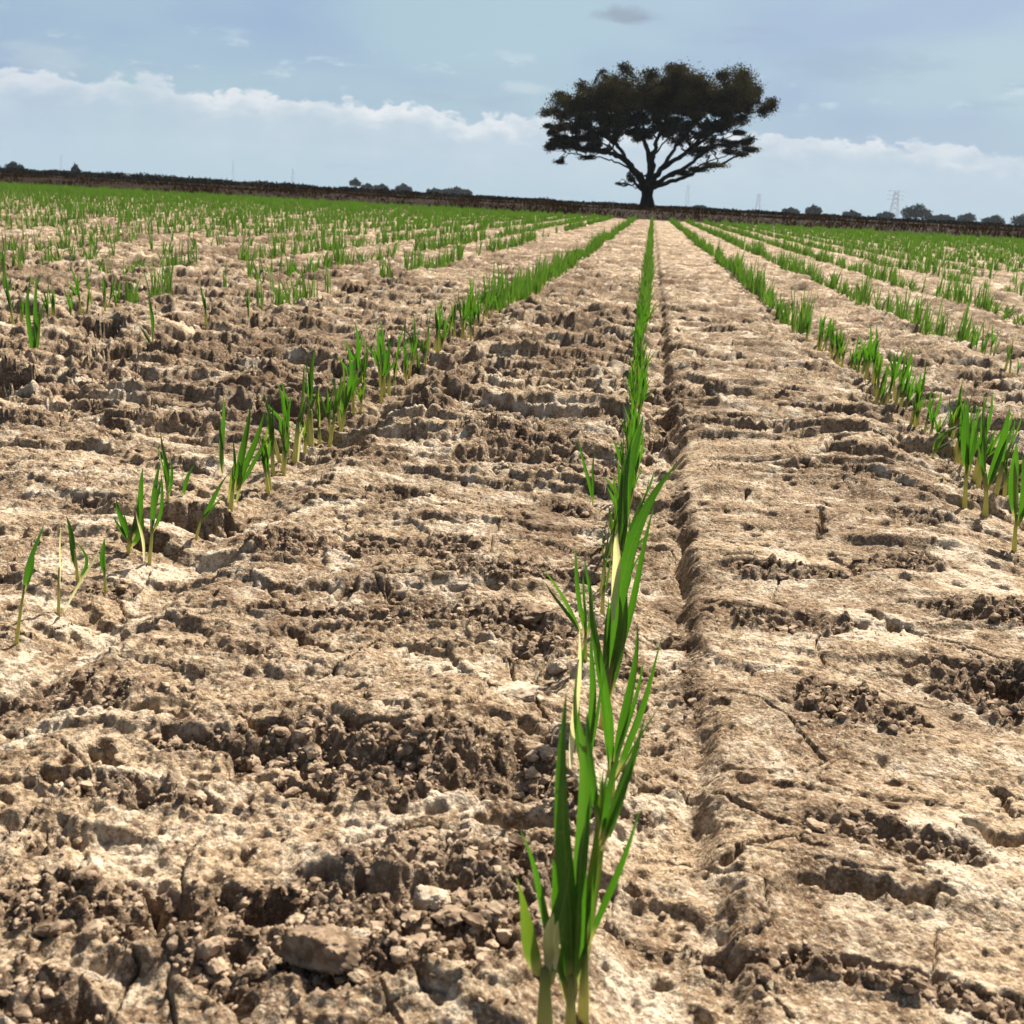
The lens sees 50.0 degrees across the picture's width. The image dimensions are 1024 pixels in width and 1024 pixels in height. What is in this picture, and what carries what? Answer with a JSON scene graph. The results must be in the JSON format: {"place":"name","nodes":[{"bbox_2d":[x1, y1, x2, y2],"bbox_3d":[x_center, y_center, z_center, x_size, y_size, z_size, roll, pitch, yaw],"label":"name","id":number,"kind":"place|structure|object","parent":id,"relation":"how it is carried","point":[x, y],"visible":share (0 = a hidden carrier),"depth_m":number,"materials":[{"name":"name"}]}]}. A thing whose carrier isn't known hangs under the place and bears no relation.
{"place":"outdoors","nodes":[
{"label":"outdoors","id":0,"kind":"place"},
{"bbox_2d":[0,173,1023,1023],"bbox_3d":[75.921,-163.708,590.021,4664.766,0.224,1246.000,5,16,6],"label":"ground","id":1,"kind":"structure","parent":0,"point":[716,337],"depth_m":0.52,"materials":[{"name":"soil"}]},
{"bbox_2d":[2,278,14,323],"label":"seedling","id":2,"kind":"object","parent":1,"relation":"on","point":[7,293],"visible":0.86,"depth_m":1.44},
{"bbox_2d":[14,525,43,644],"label":"seedling","id":3,"kind":"object","parent":1,"relation":"on","point":[29,568],"visible":1,"depth_m":0.48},
{"bbox_2d":[25,276,46,347],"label":"seedling","id":4,"kind":"object","parent":1,"relation":"on","point":[34,338],"visible":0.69,"depth_m":1.20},
{"bbox_2d":[41,287,48,317],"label":"seedling","id":5,"kind":"object","parent":1,"relation":"on","point":[46,305],"visible":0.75,"depth_m":1.51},
{"bbox_2d":[65,268,82,315],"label":"seedling","id":6,"kind":"object","parent":1,"relation":"on","point":[77,292],"visible":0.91,"depth_m":1.59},
{"bbox_2d":[66,516,87,581],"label":"seedling","id":7,"kind":"object","parent":1,"relation":"on","point":[72,546],"visible":0.98,"depth_m":0.56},
{"bbox_2d":[57,529,99,615],"bbox_3d":[-0.206,0.031,0.521,0.020,0.049,0.009,5,16,6],"label":"seedling","id":8,"kind":"object","parent":1,"relation":"on","point":[58,590],"visible":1,"depth_m":0.52,"materials":[{"name":"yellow plant"}]},
{"bbox_2d":[100,538,106,592],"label":"seedling","id":9,"kind":"object","parent":1,"relation":"on","point":[102,561],"visible":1,"depth_m":0.56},
{"bbox_2d":[112,468,145,553],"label":"seedling","id":10,"kind":"object","parent":1,"relation":"on","point":[123,528],"visible":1,"depth_m":0.61,"materials":[{"name":"green plant"}]},
{"bbox_2d":[138,295,153,343],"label":"seedling","id":11,"kind":"object","parent":1,"relation":"on","point":[152,325],"visible":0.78,"depth_m":1.36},
{"bbox_2d":[136,463,167,565],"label":"seedling","id":12,"kind":"object","parent":1,"relation":"on","point":[155,496],"visible":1,"depth_m":0.59,"materials":[{"name":"green plant"}]},
{"bbox_2d":[156,432,172,502],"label":"seedling","id":13,"kind":"object","parent":1,"relation":"on","point":[168,476],"visible":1,"depth_m":0.69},
{"bbox_2d":[182,464,194,495],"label":"seedling","id":14,"kind":"object","parent":1,"relation":"on","point":[185,483],"visible":1,"depth_m":0.71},
{"bbox_2d":[200,283,207,329],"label":"seedling","id":15,"kind":"object","parent":1,"relation":"on","point":[204,304],"visible":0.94,"depth_m":1.54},
{"bbox_2d":[195,476,226,540],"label":"seedling","id":16,"kind":"object","parent":1,"relation":"on","point":[210,507],"visible":1,"depth_m":0.64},
{"bbox_2d":[209,914,238,954],"bbox_3d":[-0.073,0.108,0.281,0.010,0.007,0.012,-2,17,-16],"label":"soil clod","id":17,"kind":"object","parent":1,"relation":"on","point":[224,921],"visible":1,"depth_m":0.28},
{"bbox_2d":[219,398,269,511],"bbox_3d":[-0.171,-0.033,0.698,0.032,0.078,0.010,4,16,2],"label":"seedling","id":18,"kind":"object","parent":1,"relation":"on","point":[240,473],"visible":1,"depth_m":0.70,"materials":[{"name":"green plant"}]},
{"bbox_2d":[258,437,270,494],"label":"seedling","id":19,"kind":"object","parent":1,"relation":"on","point":[263,460],"visible":0.88,"depth_m":0.74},
{"bbox_2d":[262,428,271,489],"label":"seedling","id":20,"kind":"object","parent":1,"relation":"on","point":[267,449],"visible":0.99,"depth_m":0.75,"materials":[{"name":"green plant"}]},
{"bbox_2d":[265,403,274,475],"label":"seedling","id":21,"kind":"object","parent":1,"relation":"on","point":[270,424],"visible":0.97,"depth_m":0.77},
{"bbox_2d":[263,392,281,462],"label":"seedling","id":22,"kind":"object","parent":1,"relation":"on","point":[278,457],"visible":0.48,"depth_m":0.81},
{"bbox_2d":[269,384,290,456],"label":"seedling","id":23,"kind":"object","parent":1,"relation":"on","point":[283,408],"visible":0.56,"depth_m":0.83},
{"bbox_2d":[277,412,287,471],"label":"seedling","id":24,"kind":"object","parent":1,"relation":"on","point":[281,424],"visible":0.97,"depth_m":0.78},
{"bbox_2d":[278,422,289,475],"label":"seedling","id":25,"kind":"object","parent":1,"relation":"on","point":[285,444],"visible":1,"depth_m":0.78,"materials":[{"name":"green plant"}]},
{"bbox_2d":[292,366,311,463],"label":"seedling","id":26,"kind":"object","parent":1,"relation":"on","point":[296,439],"visible":0.98,"depth_m":0.82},
{"bbox_2d":[300,418,307,453],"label":"seedling","id":27,"kind":"object","parent":1,"relation":"on","point":[304,433],"visible":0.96,"depth_m":0.84,"materials":[{"name":"green plant"}]},
{"bbox_2d":[305,361,313,446],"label":"seedling","id":28,"kind":"object","parent":1,"relation":"on","point":[311,438],"visible":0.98,"depth_m":0.86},
{"bbox_2d":[306,347,317,444],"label":"seedling","id":29,"kind":"object","parent":1,"relation":"on","point":[310,373],"visible":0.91,"depth_m":0.87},
{"bbox_2d":[315,388,321,444],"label":"seedling","id":30,"kind":"object","parent":1,"relation":"on","point":[317,405],"visible":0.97,"depth_m":0.88,"materials":[{"name":"green plant"}]},
{"bbox_2d":[276,924,361,975],"bbox_3d":[-0.047,0.107,0.268,0.022,0.013,0.012,6,16,10],"label":"soil clod","id":31,"kind":"object","parent":1,"relation":"on","point":[330,949],"visible":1,"depth_m":0.26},
{"bbox_2d":[316,386,333,443],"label":"seedling","id":32,"kind":"object","parent":1,"relation":"on","point":[327,412],"visible":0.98,"depth_m":0.89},
{"bbox_2d":[328,372,341,426],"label":"seedling","id":33,"kind":"object","parent":1,"relation":"on","point":[338,411],"visible":0.53,"depth_m":0.94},
{"bbox_2d":[327,384,343,447],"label":"seedling","id":34,"kind":"object","parent":1,"relation":"on","point":[331,432],"visible":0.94,"depth_m":0.89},
{"bbox_2d":[332,379,344,420],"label":"seedling","id":35,"kind":"object","parent":1,"relation":"on","point":[338,396],"visible":0.45,"depth_m":0.91,"materials":[{"name":"green plant"}]},
{"bbox_2d":[338,360,357,431],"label":"seedling","id":36,"kind":"object","parent":1,"relation":"on","point":[347,397],"visible":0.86,"depth_m":0.93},
{"bbox_2d":[344,322,362,400],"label":"seedling","id":37,"kind":"object","parent":1,"relation":"on","point":[358,348],"visible":0.77,"depth_m":1.00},
{"bbox_2d":[346,357,364,415],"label":"seedling","id":38,"kind":"object","parent":1,"relation":"on","point":[352,396],"visible":0.71,"depth_m":0.99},
{"bbox_2d":[341,927,370,946],"bbox_3d":[-0.039,0.106,0.273,0.009,0.006,0.007,1,16,-7],"label":"soil clod","id":39,"kind":"object","parent":1,"relation":"on","point":[357,932],"visible":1,"depth_m":0.27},
{"bbox_2d":[355,383,365,412],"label":"seedling","id":40,"kind":"object","parent":1,"relation":"on","point":[360,395],"visible":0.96,"depth_m":1.00,"materials":[{"name":"green plant"}]},
{"bbox_2d":[361,338,368,399],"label":"seedling","id":41,"kind":"object","parent":1,"relation":"on","point":[365,364],"visible":0.73,"depth_m":1.03,"materials":[{"name":"green plant"}]},
{"bbox_2d":[363,324,380,387],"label":"seedling","id":42,"kind":"object","parent":1,"relation":"on","point":[376,357],"visible":0.8,"depth_m":1.10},
{"bbox_2d":[379,322,385,396],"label":"seedling","id":43,"kind":"object","parent":1,"relation":"on","point":[384,385],"visible":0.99,"depth_m":1.07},
{"bbox_2d":[377,332,390,395],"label":"seedling","id":44,"kind":"object","parent":1,"relation":"on","point":[388,375],"visible":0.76,"depth_m":1.08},
{"bbox_2d":[379,341,399,404],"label":"seedling","id":45,"kind":"object","parent":1,"relation":"on","point":[384,372],"visible":0.94,"depth_m":1.06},
{"bbox_2d":[405,315,417,359],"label":"seedling","id":46,"kind":"object","parent":1,"relation":"on","point":[414,335],"visible":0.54,"depth_m":1.34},
{"bbox_2d":[407,334,418,377],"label":"seedling","id":47,"kind":"object","parent":1,"relation":"on","point":[412,350],"visible":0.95,"depth_m":1.24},
{"bbox_2d":[417,330,429,364],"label":"seedling","id":48,"kind":"object","parent":1,"relation":"on","point":[423,348],"visible":0.88,"depth_m":1.32,"materials":[{"name":"green plant"}]},
{"bbox_2d":[412,884,451,911],"bbox_3d":[-0.021,0.103,0.293,0.011,0.007,0.010,6,16,10],"label":"soil clod","id":49,"kind":"object","parent":1,"relation":"on","point":[424,896],"visible":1,"depth_m":0.29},
{"bbox_2d":[435,305,440,354],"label":"seedling","id":50,"kind":"object","parent":1,"relation":"on","point":[437,321],"visible":1,"depth_m":1.36,"materials":[{"name":"green plant"}]},
{"bbox_2d":[440,186,472,194],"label":"tree","id":51,"kind":"object","parent":1,"relation":"on","point":[457,190],"visible":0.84,"depth_m":417.60,"materials":[{"name":"grey plant"}]},
{"bbox_2d":[460,292,476,338],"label":"seedling","id":52,"kind":"object","parent":1,"relation":"on","point":[464,316],"visible":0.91,"depth_m":1.55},
{"bbox_2d":[466,297,473,340],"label":"seedling","id":53,"kind":"object","parent":1,"relation":"on","point":[470,324],"visible":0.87,"depth_m":1.57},
{"bbox_2d":[0,208,1023,1023],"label":"soil crumbs","id":54,"kind":"object","parent":1,"relation":"on","point":[478,918],"visible":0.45,"depth_m":0.32,"materials":[{"name":"soil"}]},
{"bbox_2d":[0,165,1023,227],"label":"scrub","id":55,"kind":"object","parent":1,"relation":"on","point":[136,176],"visible":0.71,"depth_m":122.38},
{"bbox_2d":[0,181,1023,353],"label":"crop rows","id":56,"kind":"object","parent":1,"relation":"on","point":[518,288],"visible":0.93,"depth_m":4.86,"materials":[{"name":"plant"}]},
{"bbox_2d":[493,680,540,701],"bbox_3d":[0.000,0.071,0.428,0.021,0.008,0.018,-5,18,-27],"label":"soil clod","id":57,"kind":"object","parent":1,"relation":"on","point":[522,691],"visible":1,"depth_m":0.42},
{"bbox_2d":[511,601,551,624],"bbox_3d":[0.008,0.049,0.521,0.022,0.009,0.019,-7,19,-32],"label":"soil clod","id":58,"kind":"object","parent":1,"relation":"on","point":[530,613],"visible":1,"depth_m":0.52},
{"bbox_2d":[516,861,569,1023],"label":"seedling","id":59,"kind":"object","parent":1,"relation":"on","point":[554,926],"visible":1,"depth_m":0.25,"materials":[{"name":"green plant"}]},
{"bbox_2d":[546,659,567,673],"bbox_3d":[0.019,0.065,0.464,0.009,0.006,0.007,10,17,24],"label":"soil clod","id":60,"kind":"object","parent":1,"relation":"on","point":[555,666],"visible":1,"depth_m":0.46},
{"bbox_2d":[521,690,600,1023],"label":"seedling","id":61,"kind":"object","parent":1,"relation":"on","point":[570,966],"visible":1,"depth_m":0.25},
{"bbox_2d":[543,550,592,661],"bbox_3d":[0.023,0.042,0.467,0.023,0.056,0.007,5,16,6],"label":"seedling","id":62,"kind":"object","parent":1,"relation":"on","point":[569,613],"visible":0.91,"depth_m":0.46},
{"bbox_2d":[578,437,594,504],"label":"seedling","id":63,"kind":"object","parent":1,"relation":"on","point":[591,489],"visible":1,"depth_m":0.74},
{"bbox_2d":[569,628,607,768],"bbox_3d":[0.024,0.071,0.360,0.011,0.071,0.008,5,16,6],"label":"seedling","id":64,"kind":"object","parent":1,"relation":"on","point":[593,714],"visible":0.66,"depth_m":0.36,"materials":[{"name":"green plant"}]},
{"bbox_2d":[599,516,612,594],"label":"seedling","id":65,"kind":"object","parent":1,"relation":"on","point":[607,548],"visible":0.9,"depth_m":0.56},
{"bbox_2d":[600,549,612,614],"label":"seedling","id":66,"kind":"object","parent":1,"relation":"on","point":[604,586],"visible":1,"depth_m":0.54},
{"bbox_2d":[576,713,645,1023],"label":"seedling","id":67,"kind":"object","parent":1,"relation":"on","point":[606,814],"visible":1,"depth_m":0.25,"materials":[{"name":"green plant"}]},
{"bbox_2d":[609,491,617,560],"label":"seedling","id":68,"kind":"object","parent":1,"relation":"on","point":[613,528],"visible":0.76,"depth_m":0.63,"materials":[{"name":"green plant"}]},
{"bbox_2d":[611,498,625,581],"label":"seedling","id":69,"kind":"object","parent":1,"relation":"on","point":[621,531],"visible":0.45,"depth_m":0.58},
{"bbox_2d":[613,434,624,466],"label":"seedling","id":70,"kind":"object","parent":1,"relation":"on","point":[620,455],"visible":0.52,"depth_m":0.79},
{"bbox_2d":[613,416,643,556],"bbox_3d":[0.066,-0.002,0.610,0.013,0.103,0.020,10,17,23],"label":"seedling","id":71,"kind":"object","parent":1,"relation":"on","point":[626,478],"visible":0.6,"depth_m":0.60,"materials":[{"name":"green plant"}]},
{"bbox_2d":[600,623,664,798],"bbox_3d":[0.040,0.070,0.374,0.023,0.069,0.010,8,17,16],"label":"seedling","id":72,"kind":"object","parent":1,"relation":"on","point":[626,715],"visible":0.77,"depth_m":0.37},
{"bbox_2d":[589,464,677,730],"bbox_3d":[0.044,0.036,0.412,0.030,0.112,0.011,2,16,-6],"label":"seedling","id":73,"kind":"object","parent":1,"relation":"on","point":[619,614],"visible":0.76,"depth_m":0.41,"materials":[{"name":"green plant"}]},
{"bbox_2d":[630,439,643,508],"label":"seedling","id":74,"kind":"object","parent":1,"relation":"on","point":[639,454],"visible":0.42,"depth_m":0.75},
{"bbox_2d":[637,373,645,422],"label":"seedling","id":75,"kind":"object","parent":1,"relation":"on","point":[640,398],"visible":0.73,"depth_m":1.01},
{"bbox_2d":[636,472,653,517],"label":"seedling","id":76,"kind":"object","parent":1,"relation":"on","point":[647,491],"visible":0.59,"depth_m":0.71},
{"bbox_2d":[535,56,781,208],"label":"spreading tree","id":77,"kind":"object","parent":1,"relation":"on","point":[682,91],"visible":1,"depth_m":84.49,"materials":[{"name":"green plant"}]},
{"bbox_2d":[804,204,822,213],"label":"tree","id":78,"kind":"object","parent":1,"relation":"on","point":[813,209],"visible":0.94,"depth_m":412.89,"materials":[{"name":"grey plant"}]},
{"bbox_2d":[858,326,874,379],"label":"seedling","id":79,"kind":"object","parent":1,"relation":"on","point":[869,352],"visible":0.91,"depth_m":1.34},
{"bbox_2d":[871,327,880,383],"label":"seedling","id":80,"kind":"object","parent":1,"relation":"on","point":[875,350],"visible":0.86,"depth_m":1.32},
{"bbox_2d":[875,350,882,399],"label":"seedling","id":81,"kind":"object","parent":1,"relation":"on","point":[879,367],"visible":0.88,"depth_m":1.26,"materials":[{"name":"green plant"}]},
{"bbox_2d":[875,361,890,404],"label":"seedling","id":82,"kind":"object","parent":1,"relation":"on","point":[883,381],"visible":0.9,"depth_m":1.24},
{"bbox_2d":[883,348,896,400],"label":"seedling","id":83,"kind":"object","parent":1,"relation":"on","point":[894,387],"visible":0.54,"depth_m":1.27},
{"bbox_2d":[885,353,901,403],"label":"seedling","id":84,"kind":"object","parent":1,"relation":"on","point":[894,374],"visible":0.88,"depth_m":1.21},
{"bbox_2d":[890,190,904,218],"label":"pylon","id":85,"kind":"object","parent":1,"relation":"on","point":[897,199],"visible":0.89,"depth_m":836.62,"materials":[{"name":"metal"}]},
{"bbox_2d":[894,348,912,405],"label":"seedling","id":86,"kind":"object","parent":1,"relation":"on","point":[901,382],"visible":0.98,"depth_m":1.15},
{"bbox_2d":[899,355,912,406],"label":"seedling","id":87,"kind":"object","parent":1,"relation":"on","point":[904,388],"visible":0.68,"depth_m":1.18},
{"bbox_2d":[905,370,917,409],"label":"seedling","id":88,"kind":"object","parent":1,"relation":"on","point":[909,393],"visible":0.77,"depth_m":1.17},
{"bbox_2d":[900,203,933,219],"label":"tree","id":89,"kind":"object","parent":1,"relation":"on","point":[917,211],"visible":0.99,"depth_m":371.34,"materials":[{"name":"grey plant"}]},
{"bbox_2d":[913,370,923,426],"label":"seedling","id":90,"kind":"object","parent":1,"relation":"on","point":[918,392],"visible":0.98,"depth_m":1.08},
{"bbox_2d":[912,397,925,426],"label":"seedling","id":91,"kind":"object","parent":1,"relation":"on","point":[917,411],"visible":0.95,"depth_m":1.07,"materials":[{"name":"green plant"}]},
{"bbox_2d":[918,364,927,424],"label":"seedling","id":92,"kind":"object","parent":1,"relation":"on","point":[923,382],"visible":0.62,"depth_m":1.13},
{"bbox_2d":[923,387,937,432],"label":"seedling","id":93,"kind":"object","parent":1,"relation":"on","point":[927,418],"visible":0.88,"depth_m":1.05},
{"bbox_2d":[925,394,940,435],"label":"seedling","id":94,"kind":"object","parent":1,"relation":"on","point":[932,421],"visible":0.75,"depth_m":1.03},
{"bbox_2d":[927,214,955,220],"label":"tree","id":95,"kind":"object","parent":1,"relation":"on","point":[942,217],"visible":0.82,"depth_m":397.87,"materials":[{"name":"grey plant"}]},
{"bbox_2d":[932,424,961,456],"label":"seedling","id":96,"kind":"object","parent":1,"relation":"on","point":[939,439],"visible":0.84,"depth_m":0.94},
{"bbox_2d":[953,381,964,437],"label":"seedling","id":97,"kind":"object","parent":1,"relation":"on","point":[958,404],"visible":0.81,"depth_m":0.98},
{"bbox_2d":[955,388,968,461],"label":"seedling","id":98,"kind":"object","parent":1,"relation":"on","point":[962,412],"visible":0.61,"depth_m":0.94,"materials":[{"name":"green plant"}]},
{"bbox_2d":[957,416,969,462],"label":"seedling","id":99,"kind":"object","parent":1,"relation":"on","point":[959,450],"visible":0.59,"depth_m":0.94,"materials":[{"name":"green plant"}]},
{"bbox_2d":[957,212,976,221],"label":"tree","id":100,"kind":"object","parent":1,"relation":"on","point":[969,217],"visible":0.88,"depth_m":396.99,"materials":[{"name":"grey plant"}]},
{"bbox_2d":[960,404,979,466],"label":"seedling","id":101,"kind":"object","parent":1,"relation":"on","point":[970,426],"visible":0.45,"depth_m":0.91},
{"bbox_2d":[961,401,979,507],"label":"seedling","id":102,"kind":"object","parent":1,"relation":"on","point":[968,445],"visible":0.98,"depth_m":0.80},
{"bbox_2d":[972,393,992,482],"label":"seedling","id":103,"kind":"object","parent":1,"relation":"on","point":[975,472],"visible":0.76,"depth_m":0.87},
{"bbox_2d":[975,413,993,488],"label":"seedling","id":104,"kind":"object","parent":1,"relation":"on","point":[979,480],"visible":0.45,"depth_m":0.86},
{"bbox_2d":[980,214,1004,222],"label":"tree","id":105,"kind":"object","parent":1,"relation":"on","point":[995,219],"visible":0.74,"depth_m":396.31,"materials":[{"name":"grey plant"}]},
{"bbox_2d":[976,408,1015,516],"bbox_3d":[0.345,-0.034,0.793,0.024,0.086,0.010,10,17,24],"label":"seedling","id":106,"kind":"object","parent":1,"relation":"on","point":[1004,438],"visible":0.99,"depth_m":0.79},
{"bbox_2d":[986,429,1008,459],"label":"seedling","id":107,"kind":"object","parent":1,"relation":"on","point":[990,451],"visible":0.51,"depth_m":0.90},
{"bbox_2d":[1002,445,1011,496],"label":"seedling","id":108,"kind":"object","parent":1,"relation":"on","point":[1005,484],"visible":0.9,"depth_m":0.85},
{"bbox_2d":[994,412,1021,495],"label":"seedling","id":109,"kind":"object","parent":1,"relation":"on","point":[998,480],"visible":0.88,"depth_m":0.83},
{"bbox_2d":[1008,443,1023,552],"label":"seedling","id":110,"kind":"object","parent":1,"relation":"on","point":[1013,492],"visible":0.98,"depth_m":0.69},
{"bbox_2d":[1009,213,1023,224],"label":"tree","id":111,"kind":"object","parent":1,"relation":"on","point":[1019,219],"visible":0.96,"depth_m":395.79,"materials":[{"name":"grey plant"}]},
{"bbox_2d":[0,171,1023,238],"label":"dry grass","id":112,"kind":"structure","parent":0,"point":[567,205],"depth_m":18.28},
{"bbox_2d":[0,0,1023,224],"label":"sky","id":113,"kind":"structure","parent":0,"point":[923,99],"materials":[{"name":"blue"}]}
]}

